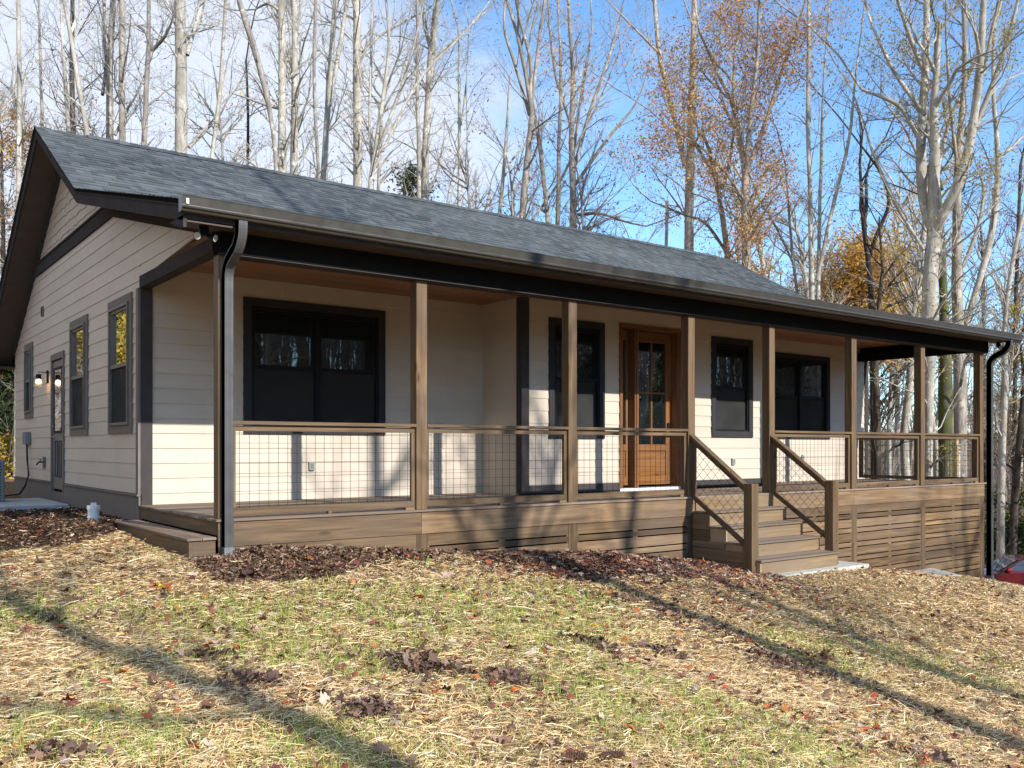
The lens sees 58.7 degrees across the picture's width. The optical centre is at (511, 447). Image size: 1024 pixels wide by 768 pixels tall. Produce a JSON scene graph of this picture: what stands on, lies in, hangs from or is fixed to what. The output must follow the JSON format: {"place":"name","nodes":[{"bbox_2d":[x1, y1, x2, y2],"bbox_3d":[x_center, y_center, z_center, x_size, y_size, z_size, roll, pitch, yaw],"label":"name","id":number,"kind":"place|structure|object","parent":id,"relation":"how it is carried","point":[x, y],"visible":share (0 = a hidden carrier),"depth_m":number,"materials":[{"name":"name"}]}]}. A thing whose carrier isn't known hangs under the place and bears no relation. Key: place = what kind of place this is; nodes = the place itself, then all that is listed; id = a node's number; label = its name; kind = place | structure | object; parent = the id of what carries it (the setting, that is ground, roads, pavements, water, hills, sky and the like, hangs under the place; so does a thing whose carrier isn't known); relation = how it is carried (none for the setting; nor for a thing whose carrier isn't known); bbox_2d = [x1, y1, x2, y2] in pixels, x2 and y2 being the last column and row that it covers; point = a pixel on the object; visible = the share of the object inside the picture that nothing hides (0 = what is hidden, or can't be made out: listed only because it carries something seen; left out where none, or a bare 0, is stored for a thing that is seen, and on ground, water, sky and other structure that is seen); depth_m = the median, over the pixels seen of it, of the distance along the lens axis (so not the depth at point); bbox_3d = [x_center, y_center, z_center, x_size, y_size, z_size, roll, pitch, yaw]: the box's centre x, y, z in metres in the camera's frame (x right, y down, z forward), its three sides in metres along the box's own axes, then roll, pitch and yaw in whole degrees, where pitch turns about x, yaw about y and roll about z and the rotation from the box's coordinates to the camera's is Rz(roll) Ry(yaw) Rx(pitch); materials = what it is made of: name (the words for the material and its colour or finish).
{"place":"outdoors","nodes":[
{"label":"outdoors","id":0,"kind":"place"},
{"bbox_2d":[0,379,1023,767],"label":"ground","id":1,"kind":"structure","parent":0,"point":[882,597],"depth_m":7.26,"materials":[{"name":"soil"}]},
{"bbox_2d":[0,460,4,501],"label":"heat pump","id":2,"kind":"object","parent":1,"relation":"on","point":[2,480],"visible":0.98,"depth_m":14.46,"materials":[{"name":"black metal"}]},
{"bbox_2d":[0,369,13,465],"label":"bush","id":3,"kind":"object","parent":1,"relation":"on","point":[9,374],"visible":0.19,"depth_m":26.45,"materials":[{"name":"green plant"}]},
{"bbox_2d":[0,429,14,478],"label":"bush","id":4,"kind":"object","parent":1,"relation":"on","point":[4,454],"visible":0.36,"depth_m":24.59,"materials":[{"name":"yellow plant"}]},
{"bbox_2d":[0,40,36,271],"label":"woodland tree","id":5,"kind":"object","parent":1,"relation":"on","point":[7,102],"visible":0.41,"depth_m":51.07,"materials":[{"name":"grey plant"}]},
{"bbox_2d":[0,102,47,387],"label":"leafy tree","id":6,"kind":"object","parent":1,"relation":"on","point":[4,215],"visible":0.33,"depth_m":30.05,"materials":[{"name":"brown plant"}]},
{"bbox_2d":[0,24,58,216],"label":"woodland tree","id":7,"kind":"object","parent":1,"relation":"on","point":[11,84],"visible":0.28,"depth_m":53.09,"materials":[{"name":"grey plant"}]},
{"bbox_2d":[1,0,60,212],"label":"bare tree","id":8,"kind":"object","parent":1,"relation":"on","point":[40,87],"visible":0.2,"depth_m":29.94,"materials":[{"name":"grey plant"}]},
{"bbox_2d":[0,498,68,510],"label":"concrete walk","id":9,"kind":"structure","parent":1,"relation":"on","point":[24,503],"depth_m":13.89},
{"bbox_2d":[0,0,70,477],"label":"bare tree","id":10,"kind":"object","parent":1,"relation":"on","point":[19,129],"visible":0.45,"depth_m":23.94,"materials":[{"name":"grey plant"}]},
{"bbox_2d":[0,0,117,134],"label":"bare tree","id":11,"kind":"object","parent":1,"relation":"on","point":[66,104],"visible":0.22,"depth_m":25.94,"materials":[{"name":"grey plant"}]},
{"bbox_2d":[0,0,131,135],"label":"bare tree","id":12,"kind":"object","parent":1,"relation":"on","point":[78,79],"visible":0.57,"depth_m":21.96,"materials":[{"name":"grey plant"}]},
{"bbox_2d":[13,70,135,155],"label":"woodland tree","id":13,"kind":"object","parent":1,"relation":"on","point":[79,112],"visible":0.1,"depth_m":40.91,"materials":[{"name":"grey plant"}]},
{"bbox_2d":[3,0,152,263],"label":"bare tree","id":14,"kind":"object","parent":1,"relation":"on","point":[69,65],"visible":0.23,"depth_m":26.98,"materials":[{"name":"grey plant"}]},
{"bbox_2d":[34,0,154,145],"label":"bare tree","id":15,"kind":"object","parent":1,"relation":"on","point":[108,78],"visible":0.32,"depth_m":25.91,"materials":[{"name":"grey plant"}]},
{"bbox_2d":[51,0,222,149],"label":"bare tree","id":16,"kind":"object","parent":1,"relation":"on","point":[121,96],"visible":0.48,"depth_m":24.91,"materials":[{"name":"grey plant"}]},
{"bbox_2d":[46,0,253,151],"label":"bare tree","id":17,"kind":"object","parent":1,"relation":"on","point":[150,47],"visible":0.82,"depth_m":24.30,"materials":[{"name":"grey plant"}]},
{"bbox_2d":[115,520,215,559],"bbox_3d":[-3.764,0.997,9.812,0.310,0.250,2.800,0,0,-37],"label":"porch step","id":18,"kind":"object","parent":1,"relation":"on","point":[185,543],"visible":0.86,"depth_m":9.24,"materials":[{"name":"brown wood"}]},
{"bbox_2d":[108,0,243,153],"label":"bare tree","id":19,"kind":"object","parent":1,"relation":"on","point":[181,53],"visible":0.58,"depth_m":25.16,"materials":[{"name":"beige plant"}]},
{"bbox_2d":[135,5,268,165],"bbox_3d":[-11.711,-7.993,35.625,4.907,18.178,4.112,0,0,5],"label":"woodland tree","id":20,"kind":"object","parent":1,"relation":"on","point":[220,118],"visible":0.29,"depth_m":35.22,"materials":[{"name":"grey plant"}]},
{"bbox_2d":[174,0,270,158],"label":"bare tree","id":21,"kind":"object","parent":1,"relation":"on","point":[206,128],"visible":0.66,"depth_m":27.03,"materials":[{"name":"grey plant"}]},
{"bbox_2d":[145,0,353,182],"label":"bare tree","id":22,"kind":"object","parent":1,"relation":"on","point":[282,141],"visible":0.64,"depth_m":26.69,"materials":[{"name":"grey plant"}]},
{"bbox_2d":[212,0,300,164],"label":"bare tree","id":23,"kind":"object","parent":1,"relation":"on","point":[247,107],"visible":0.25,"depth_m":30.01,"materials":[{"name":"grey plant"}]},
{"bbox_2d":[213,0,304,172],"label":"bare tree","id":24,"kind":"object","parent":1,"relation":"on","point":[254,49],"visible":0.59,"depth_m":23.83,"materials":[{"name":"grey plant"}]},
{"bbox_2d":[216,0,347,174],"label":"woodland tree","id":25,"kind":"object","parent":1,"relation":"on","point":[289,68],"visible":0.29,"depth_m":36.90,"materials":[{"name":"grey plant"}]},
{"bbox_2d":[248,0,343,174],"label":"bare tree","id":26,"kind":"object","parent":1,"relation":"on","point":[295,84],"visible":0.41,"depth_m":27.21,"materials":[{"name":"grey plant"}]},
{"bbox_2d":[280,0,334,178],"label":"bare tree","id":27,"kind":"object","parent":1,"relation":"on","point":[314,106],"visible":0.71,"depth_m":26.93,"materials":[{"name":"grey plant"}]},
{"bbox_2d":[297,0,386,182],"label":"bare tree","id":28,"kind":"object","parent":1,"relation":"on","point":[331,77],"visible":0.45,"depth_m":27.73,"materials":[{"name":"grey plant"}]},
{"bbox_2d":[0,506,753,584],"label":"mulch","id":29,"kind":"object","parent":1,"relation":"on","point":[265,551],"visible":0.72,"depth_m":9.77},
{"bbox_2d":[87,503,99,521],"bbox_3d":[-5.345,0.872,11.632,0.158,0.334,0.158,0,0,-37],"label":"cleanout pipe","id":30,"kind":"object","parent":29,"relation":"on","point":[93,510],"visible":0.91,"depth_m":11.57,"materials":[{"name":"white plastic"}]},
{"bbox_2d":[298,0,481,186],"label":"bare tree","id":31,"kind":"object","parent":1,"relation":"on","point":[357,150],"visible":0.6,"depth_m":28.26,"materials":[{"name":"grey plant"}]},
{"bbox_2d":[321,0,474,193],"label":"woodland tree","id":32,"kind":"object","parent":1,"relation":"on","point":[380,179],"visible":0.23,"depth_m":36.04,"materials":[{"name":"grey plant"}]},
{"bbox_2d":[380,157,445,200],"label":"evergreen tree","id":33,"kind":"object","parent":1,"relation":"on","point":[411,177],"visible":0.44,"depth_m":29.93,"materials":[{"name":"green plant"}]},
{"bbox_2d":[308,0,525,188],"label":"bare tree","id":34,"kind":"object","parent":1,"relation":"on","point":[378,145],"visible":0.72,"depth_m":25.39,"materials":[{"name":"grey plant"}]},
{"bbox_2d":[366,0,478,200],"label":"bare tree","id":35,"kind":"object","parent":1,"relation":"on","point":[419,178],"visible":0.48,"depth_m":28.42,"materials":[{"name":"grey plant"}]},
{"bbox_2d":[362,0,501,203],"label":"bare tree","id":36,"kind":"object","parent":1,"relation":"on","point":[426,189],"visible":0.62,"depth_m":28.83,"materials":[{"name":"grey plant"}]},
{"bbox_2d":[397,31,504,211],"bbox_3d":[-1.450,-5.438,28.396,2.926,16.024,3.378,0,0,27],"label":"woodland tree","id":37,"kind":"object","parent":1,"relation":"on","point":[466,169],"visible":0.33,"depth_m":28.08,"materials":[{"name":"grey plant"}]},
{"bbox_2d":[429,0,508,210],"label":"bare tree","id":38,"kind":"object","parent":1,"relation":"on","point":[458,198],"visible":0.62,"depth_m":30.26,"materials":[{"name":"grey plant"}]},
{"bbox_2d":[437,129,520,211],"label":"woodland tree","id":39,"kind":"object","parent":1,"relation":"on","point":[487,203],"visible":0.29,"depth_m":53.98,"materials":[{"name":"grey plant"}]},
{"bbox_2d":[457,75,555,221],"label":"woodland tree","id":40,"kind":"object","parent":1,"relation":"on","point":[515,194],"visible":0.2,"depth_m":38.70,"materials":[{"name":"grey plant"}]},
{"bbox_2d":[0,125,1022,578],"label":"house","id":41,"kind":"structure","parent":1,"relation":"on","point":[230,357],"depth_m":13.21,"materials":[{"name":"paint"}]},
{"bbox_2d":[24,342,33,418],"bbox_3d":[-9.013,-1.242,17.003,0.090,1.392,0.803,0,0,-37],"label":"window","id":42,"kind":"structure","parent":41,"relation":"in","point":[28,348],"depth_m":16.94,"materials":[{"name":"glass"}]},
{"bbox_2d":[50,350,64,492],"bbox_3d":[-7.445,-0.413,14.921,0.105,2.270,1.010,0,0,-37],"label":"side door","id":43,"kind":"structure","parent":41,"relation":"in","point":[57,368],"depth_m":14.96,"materials":[{"name":"paint"}]},
{"bbox_2d":[69,314,88,435],"bbox_3d":[-6.503,-1.060,13.687,0.090,1.755,1.165,0,0,-37],"label":"window","id":44,"kind":"structure","parent":41,"relation":"in","point":[78,328],"depth_m":13.67,"materials":[{"name":"glass"}]},
{"bbox_2d":[108,292,132,433],"bbox_3d":[-5.069,-1.060,11.794,0.090,1.755,1.155,0,0,-37],"label":"window","id":45,"kind":"structure","parent":41,"relation":"in","point":[120,310],"depth_m":11.78,"materials":[{"name":"glass"}]},
{"bbox_2d":[243,297,385,434],"bbox_3d":[-2.692,-1.073,12.538,2.094,1.785,0.117,0,0,-37],"label":"window","id":46,"kind":"structure","parent":41,"relation":"in","point":[303,362],"depth_m":12.50,"materials":[{"name":"glass"}]},
{"bbox_2d":[548,317,604,438],"bbox_3d":[0.981,-1.048,14.064,1.134,1.820,0.117,0,0,-37],"label":"window","id":47,"kind":"structure","parent":41,"relation":"in","point":[590,335],"depth_m":14.18,"materials":[{"name":"glass"}]},
{"bbox_2d":[614,323,680,490],"bbox_3d":[2.380,-0.647,15.167,1.790,2.692,0.221,0,0,-37],"label":"front door","id":48,"kind":"structure","parent":41,"relation":"in","point":[649,363],"depth_m":15.19,"materials":[{"name":"brown wood"}]},
{"bbox_2d":[711,336,752,436],"bbox_3d":[3.906,-1.064,16.279,1.123,1.762,0.117,0,0,-37],"label":"window","id":49,"kind":"structure","parent":41,"relation":"in","point":[731,358],"depth_m":16.30,"materials":[{"name":"glass"}]},
{"bbox_2d":[775,352,829,438],"bbox_3d":[6.031,-1.064,19.142,2.070,1.767,0.117,0,0,-37],"label":"window","id":50,"kind":"structure","parent":41,"relation":"in","point":[802,382],"depth_m":19.13,"materials":[{"name":"glass"}]},
{"bbox_2d":[0,507,1023,767],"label":"straw","id":51,"kind":"object","parent":1,"relation":"on","point":[308,709],"visible":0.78,"depth_m":6.21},
{"bbox_2d":[600,748,625,761],"bbox_3d":[0.500,1.527,4.522,0.130,0.073,0.072,0,0,-6],"label":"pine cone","id":52,"kind":"object","parent":51,"relation":"on","point":[616,754],"visible":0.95,"depth_m":4.51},
{"bbox_2d":[0,536,1023,767],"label":"grass","id":53,"kind":"structure","parent":1,"relation":"on","point":[151,741],"depth_m":5.92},
{"bbox_2d":[0,278,1023,507],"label":"woods","id":54,"kind":"object","parent":1,"relation":"on","point":[968,377],"depth_m":83.36,"materials":[{"name":"brown plant"}]},
{"bbox_2d":[0,372,1023,563],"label":"brushwood","id":55,"kind":"object","parent":1,"relation":"on","point":[9,455],"depth_m":25.71,"materials":[{"name":"brown plant"}]},
{"bbox_2d":[0,507,1023,767],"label":"fallen leaves","id":56,"kind":"object","parent":1,"relation":"on","point":[376,703],"depth_m":6.84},
{"bbox_2d":[445,0,589,219],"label":"bare tree","id":57,"kind":"object","parent":1,"relation":"on","point":[530,83],"visible":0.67,"depth_m":28.33,"materials":[{"name":"grey plant"}]},
{"bbox_2d":[464,0,665,213],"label":"bare tree","id":58,"kind":"object","parent":1,"relation":"on","point":[503,174],"visible":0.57,"depth_m":31.13,"materials":[{"name":"grey plant"}]},
{"bbox_2d":[517,0,621,235],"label":"bare tree","id":59,"kind":"object","parent":1,"relation":"on","point":[558,194],"visible":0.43,"depth_m":29.62,"materials":[{"name":"grey plant"}]},
{"bbox_2d":[495,0,652,224],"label":"bare tree","id":60,"kind":"object","parent":1,"relation":"on","point":[546,196],"visible":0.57,"depth_m":29.92,"materials":[{"name":"grey plant"}]},
{"bbox_2d":[562,749,587,763],"bbox_3d":[0.306,1.508,4.446,0.130,0.073,0.072,0,0,-6],"label":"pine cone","id":61,"kind":"object","parent":1,"relation":"on","point":[577,755],"visible":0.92,"depth_m":4.43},
{"bbox_2d":[523,89,638,234],"bbox_3d":[2.517,-4.107,29.709,4.812,14.934,4.287,0,0,-33],"label":"woodland tree","id":62,"kind":"object","parent":1,"relation":"on","point":[598,209],"visible":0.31,"depth_m":29.34,"materials":[{"name":"grey plant"}]},
{"bbox_2d":[569,0,784,254],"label":"bare tree","id":63,"kind":"object","parent":1,"relation":"on","point":[688,207],"visible":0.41,"depth_m":29.42,"materials":[{"name":"grey plant"}]},
{"bbox_2d":[520,0,835,234],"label":"bare tree","id":64,"kind":"object","parent":1,"relation":"on","point":[573,134],"visible":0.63,"depth_m":32.86,"materials":[{"name":"grey plant"}]},
{"bbox_2d":[589,36,782,270],"bbox_3d":[5.381,-4.415,28.191,6.132,16.596,4.797,0,0,3],"label":"leafy tree","id":65,"kind":"object","parent":1,"relation":"on","point":[716,237],"visible":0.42,"depth_m":28.08,"materials":[{"name":"brown plant"}]},
{"bbox_2d":[523,0,855,281],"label":"leafy tree","id":66,"kind":"object","parent":1,"relation":"on","point":[743,196],"visible":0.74,"depth_m":25.87,"materials":[{"name":"orange plant"}]},
{"bbox_2d":[657,0,829,293],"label":"bare tree","id":67,"kind":"object","parent":1,"relation":"on","point":[791,257],"visible":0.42,"depth_m":26.64,"materials":[{"name":"brown plant"}]},
{"bbox_2d":[702,118,793,268],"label":"woodland tree","id":68,"kind":"object","parent":1,"relation":"on","point":[739,205],"visible":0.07,"depth_m":46.64,"materials":[{"name":"brown plant"}]},
{"bbox_2d":[707,179,793,282],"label":"woodland tree","id":69,"kind":"object","parent":1,"relation":"on","point":[767,254],"visible":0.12,"depth_m":38.76,"materials":[{"name":"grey plant"}]},
{"bbox_2d":[677,102,826,298],"bbox_3d":[8.212,-4.084,31.427,5.072,16.786,4.397,0,0,-32],"label":"woodland tree","id":70,"kind":"object","parent":1,"relation":"on","point":[761,248],"visible":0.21,"depth_m":31.00,"materials":[{"name":"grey plant"}]},
{"bbox_2d":[735,132,857,304],"bbox_3d":[10.745,-3.862,34.185,5.192,17.184,4.501,0,0,-7],"label":"woodland tree","id":71,"kind":"object","parent":1,"relation":"on","point":[801,250],"visible":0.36,"depth_m":33.71,"materials":[{"name":"grey plant"}]},
{"bbox_2d":[780,180,840,285],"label":"woodland tree","id":72,"kind":"object","parent":1,"relation":"on","point":[831,248],"visible":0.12,"depth_m":43.93,"materials":[{"name":"grey plant"}]},
{"bbox_2d":[773,210,849,305],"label":"woodland tree","id":73,"kind":"object","parent":1,"relation":"on","point":[823,296],"visible":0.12,"depth_m":36.80,"materials":[{"name":"grey plant"}]},
{"bbox_2d":[763,561,868,578],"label":"stair landing slab","id":74,"kind":"structure","parent":1,"relation":"on","point":[841,565],"depth_m":12.90,"materials":[{"name":"concrete"}]},
{"bbox_2d":[724,1,951,478],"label":"bare tree","id":75,"kind":"object","parent":1,"relation":"on","point":[863,208],"visible":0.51,"depth_m":29.81,"materials":[{"name":"grey plant"}]},
{"bbox_2d":[754,0,943,300],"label":"bare tree","id":76,"kind":"object","parent":1,"relation":"on","point":[811,239],"visible":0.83,"depth_m":25.82,"materials":[{"name":"grey plant"}]},
{"bbox_2d":[690,0,1023,475],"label":"bare tree","id":77,"kind":"object","parent":1,"relation":"on","point":[935,214],"visible":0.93,"depth_m":23.87,"materials":[{"name":"beige plant"}]},
{"bbox_2d":[780,201,949,382],"bbox_3d":[14.582,-2.450,37.853,7.079,15.780,6.866,0,0,-37],"label":"leafy tree","id":78,"kind":"object","parent":1,"relation":"on","point":[856,285],"visible":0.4,"depth_m":37.10,"materials":[{"name":"orange plant"}]},
{"bbox_2d":[849,189,950,478],"bbox_3d":[10.578,-1.759,26.136,3.854,11.663,3.186,0,0,-15],"label":"bare tree","id":79,"kind":"object","parent":1,"relation":"on","point":[878,411],"visible":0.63,"depth_m":26.08,"materials":[{"name":"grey plant"}]},
{"bbox_2d":[886,274,913,479],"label":"woodland tree","id":80,"kind":"object","parent":1,"relation":"on","point":[897,429],"visible":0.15,"depth_m":51.82,"materials":[{"name":"grey plant"}]},
{"bbox_2d":[852,88,952,479],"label":"woodland tree","id":81,"kind":"object","parent":1,"relation":"on","point":[888,442],"visible":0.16,"depth_m":41.38,"materials":[{"name":"grey plant"}]},
{"bbox_2d":[868,180,950,479],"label":"roadside tree","id":82,"kind":"object","parent":1,"relation":"on","point":[896,452],"visible":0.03,"depth_m":58.10,"materials":[{"name":"grey plant"}]},
{"bbox_2d":[854,136,971,475],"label":"woodland tree","id":83,"kind":"object","parent":1,"relation":"on","point":[935,445],"visible":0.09,"depth_m":44.44,"materials":[{"name":"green plant"}]},
{"bbox_2d":[841,0,1023,479],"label":"woodland tree","id":84,"kind":"object","parent":1,"relation":"on","point":[908,404],"visible":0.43,"depth_m":29.28,"materials":[{"name":"grey plant"}]},
{"bbox_2d":[865,0,1001,476],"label":"bare tree","id":85,"kind":"object","parent":1,"relation":"on","point":[945,394],"visible":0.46,"depth_m":26.89,"materials":[{"name":"grey plant"}]},
{"bbox_2d":[876,0,1023,476],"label":"bare tree","id":86,"kind":"object","parent":1,"relation":"on","point":[959,414],"visible":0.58,"depth_m":24.92,"materials":[{"name":"grey plant"}]},
{"bbox_2d":[915,1,1023,396],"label":"bare tree","id":87,"kind":"object","parent":1,"relation":"on","point":[984,261],"visible":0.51,"depth_m":27.96,"materials":[{"name":"grey plant"}]},
{"bbox_2d":[950,188,1010,516],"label":"roadside tree","id":88,"kind":"object","parent":1,"relation":"on","point":[979,240],"visible":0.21,"depth_m":65.19,"materials":[{"name":"grey plant"}]},
{"bbox_2d":[967,272,1000,481],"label":"woodland tree","id":89,"kind":"object","parent":1,"relation":"on","point":[980,319],"visible":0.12,"depth_m":63.76,"materials":[{"name":"grey plant"}]},
{"bbox_2d":[946,104,1023,558],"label":"bare tree","id":90,"kind":"object","parent":1,"relation":"on","point":[1002,430],"visible":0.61,"depth_m":37.93,"materials":[{"name":"grey plant"}]},
{"bbox_2d":[967,313,1023,554],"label":"bare tree","id":91,"kind":"object","parent":1,"relation":"on","point":[1015,488],"visible":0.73,"depth_m":39.86,"materials":[{"name":"grey plant"}]},
{"bbox_2d":[967,326,1023,510],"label":"woodland tree","id":92,"kind":"object","parent":1,"relation":"on","point":[971,424],"visible":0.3,"depth_m":53.02,"materials":[{"name":"grey plant"}]},
{"bbox_2d":[968,138,1023,486],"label":"leafy tree","id":93,"kind":"object","parent":1,"relation":"on","point":[1011,221],"visible":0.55,"depth_m":44.91,"materials":[{"name":"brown plant"}]},
{"bbox_2d":[969,285,1023,557],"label":"woodland tree","id":94,"kind":"object","parent":1,"relation":"on","point":[1015,414],"visible":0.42,"depth_m":42.43,"materials":[{"name":"grey plant"}]},
{"bbox_2d":[969,221,1023,453],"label":"woodland tree","id":95,"kind":"object","parent":1,"relation":"on","point":[1011,293],"visible":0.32,"depth_m":49.34,"materials":[{"name":"grey plant"}]},
{"bbox_2d":[978,277,1023,474],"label":"woodland tree","id":96,"kind":"object","parent":1,"relation":"on","point":[997,372],"visible":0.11,"depth_m":55.94,"materials":[{"name":"grey plant"}]},
{"bbox_2d":[980,236,1023,482],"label":"roadside tree","id":97,"kind":"object","parent":1,"relation":"on","point":[1008,260],"visible":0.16,"depth_m":62.23,"materials":[{"name":"grey plant"}]},
{"bbox_2d":[984,300,1023,523],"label":"leafy tree","id":98,"kind":"object","parent":1,"relation":"on","point":[1020,348],"visible":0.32,"depth_m":43.03,"materials":[{"name":"green plant"}]},
{"bbox_2d":[984,554,1023,584],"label":"parked car","id":99,"kind":"object","parent":1,"relation":"on","point":[1017,576],"visible":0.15,"depth_m":33.78,"materials":[{"name":"red paint"}]},
{"bbox_2d":[984,488,1023,562],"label":"bush","id":100,"kind":"object","parent":1,"relation":"on","point":[1020,527],"visible":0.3,"depth_m":41.00,"materials":[{"name":"green plant"}]},
{"bbox_2d":[984,524,1023,581],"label":"bush","id":101,"kind":"object","parent":1,"relation":"on","point":[1004,554],"visible":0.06,"depth_m":28.07,"materials":[{"name":"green plant"}]},
{"bbox_2d":[0,0,1023,432],"label":"sky","id":102,"kind":"structure","parent":0,"point":[619,108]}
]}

